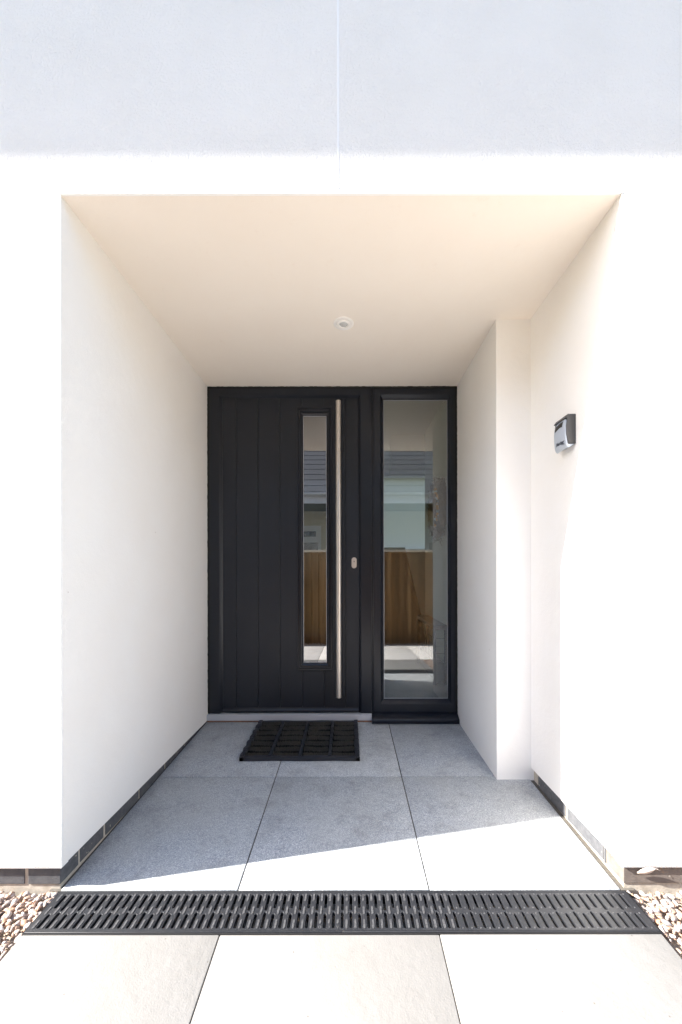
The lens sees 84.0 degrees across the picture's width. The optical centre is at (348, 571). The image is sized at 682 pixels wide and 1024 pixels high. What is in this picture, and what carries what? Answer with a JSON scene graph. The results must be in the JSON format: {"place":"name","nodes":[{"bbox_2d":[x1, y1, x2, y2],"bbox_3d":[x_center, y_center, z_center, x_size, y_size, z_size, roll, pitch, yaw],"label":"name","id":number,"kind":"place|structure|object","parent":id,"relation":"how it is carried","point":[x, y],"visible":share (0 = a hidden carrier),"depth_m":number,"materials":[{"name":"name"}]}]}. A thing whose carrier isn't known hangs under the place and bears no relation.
{"place":"outdoors","nodes":[
{"label":"outdoors","id":0,"kind":"place"},
{"bbox_2d":[0,934,681,1023],"bbox_3d":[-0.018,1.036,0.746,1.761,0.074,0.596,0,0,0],"label":"path","id":1,"kind":"structure","parent":0,"point":[402,979],"depth_m":0.93,"materials":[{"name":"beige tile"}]},
{"bbox_2d":[0,890,681,960],"bbox_3d":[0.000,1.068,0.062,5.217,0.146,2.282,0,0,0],"label":"gravel","id":2,"kind":"structure","parent":0,"point":[11,903],"depth_m":1.12,"materials":[{"name":"beige gravel"}]},
{"bbox_2d":[21,890,662,935],"bbox_3d":[-0.018,1.046,1.115,1.768,0.098,0.142,0,0,0],"label":"drain channel","id":3,"kind":"object","parent":2,"relation":"on","point":[359,902],"visible":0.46,"depth_m":1.05,"materials":[{"name":"black metal"}]},
{"bbox_2d":[24,891,342,932],"bbox_3d":[-0.458,1.002,1.115,0.880,0.014,0.134,0,0,0],"label":"drain grate","id":4,"kind":"object","parent":3,"relation":"on","point":[63,912],"visible":1,"depth_m":1.11,"materials":[{"name":"plastic"}]},
{"bbox_2d":[342,891,659,932],"bbox_3d":[0.422,1.001,1.115,0.880,0.014,0.134,0,0,0],"label":"drain grate","id":5,"kind":"object","parent":3,"relation":"on","point":[622,910],"visible":1,"depth_m":1.11,"materials":[{"name":"plastic"}]},
{"bbox_2d":[49,721,634,897],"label":"porch floor","id":6,"kind":"structure","parent":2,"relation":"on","point":[191,820],"depth_m":1.47,"materials":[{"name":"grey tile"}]},
{"bbox_2d":[239,720,359,760],"bbox_3d":[-0.252,0.949,2.165,0.622,0.047,0.446,0,0,0],"label":"doormat","id":7,"kind":"object","parent":6,"relation":"on","point":[310,740],"visible":1,"depth_m":2.10,"materials":[{"name":"grey rubber"}]},
{"bbox_2d":[417,615,446,684],"bbox_3d":[0.734,0.666,3.385,0.115,0.475,0.730,0,0,0],"label":"console table","id":8,"kind":"object","parent":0,"point":[432,663],"visible":0.92,"depth_m":3.14,"materials":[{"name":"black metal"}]},
{"label":"ground","id":9,"kind":"structure","parent":0,"visible":0},
{"bbox_2d":[0,0,681,896],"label":"house","id":10,"kind":"structure","parent":9,"relation":"on","point":[228,448],"depth_m":1.30,"materials":[{"name":"white paint"}]},
{"bbox_2d":[222,398,358,712],"bbox_3d":[-0.372,-0.106,2.410,0.874,2.019,0.138,0,0,0],"label":"door","id":11,"kind":"structure","parent":10,"relation":"in","point":[291,603],"depth_m":2.43,"materials":[{"name":"metal"}]},
{"bbox_2d":[333,316,353,329],"bbox_3d":[-0.024,-1.181,1.806,0.097,0.015,0.097,0,0,0],"label":"ceiling downlight","id":12,"kind":"object","parent":10,"relation":"attached to","point":[343,323],"visible":1,"depth_m":1.79,"materials":[{"name":"white plastic"}]},
{"bbox_2d":[384,472,424,552],"bbox_3d":[1.299,-0.777,5.093,2.200,1.060,0.215,0,0,0],"label":"rear window","id":13,"kind":"structure","parent":10,"relation":"in","point":[404,494],"depth_m":5.08,"materials":[{"name":"glass"}]},
{"bbox_2d":[372,389,459,723],"bbox_3d":[0.419,-0.116,2.430,0.547,2.134,0.120,0,0,0],"label":"sidelight window","id":14,"kind":"structure","parent":10,"relation":"in","point":[386,710],"depth_m":2.42,"materials":[{"name":"metal"}]},
{"bbox_2d":[426,474,446,542],"bbox_3d":[0.736,-0.512,3.191,0.095,0.600,0.580,0,0,0],"label":"wreath","id":15,"kind":"object","parent":10,"relation":"attached to","point":[438,490],"visible":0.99,"depth_m":3.06,"materials":[{"name":"grey"}]},
{"bbox_2d":[554,414,575,453],"bbox_3d":[0.834,-0.532,1.466,0.044,0.126,0.083,0,0,0],"label":"wall light","id":16,"kind":"object","parent":10,"relation":"attached to","point":[565,433],"visible":1,"depth_m":1.43,"materials":[{"name":"grey plastic"}]},
{"bbox_2d":[637,867,663,873],"bbox_3d":[0.947,0.935,1.184,0.082,0.025,0.013,0,0,0],"label":"dry leaf","id":17,"kind":"object","parent":10,"relation":"attached to","point":[646,870],"visible":1,"depth_m":1.18,"materials":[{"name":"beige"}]}
]}

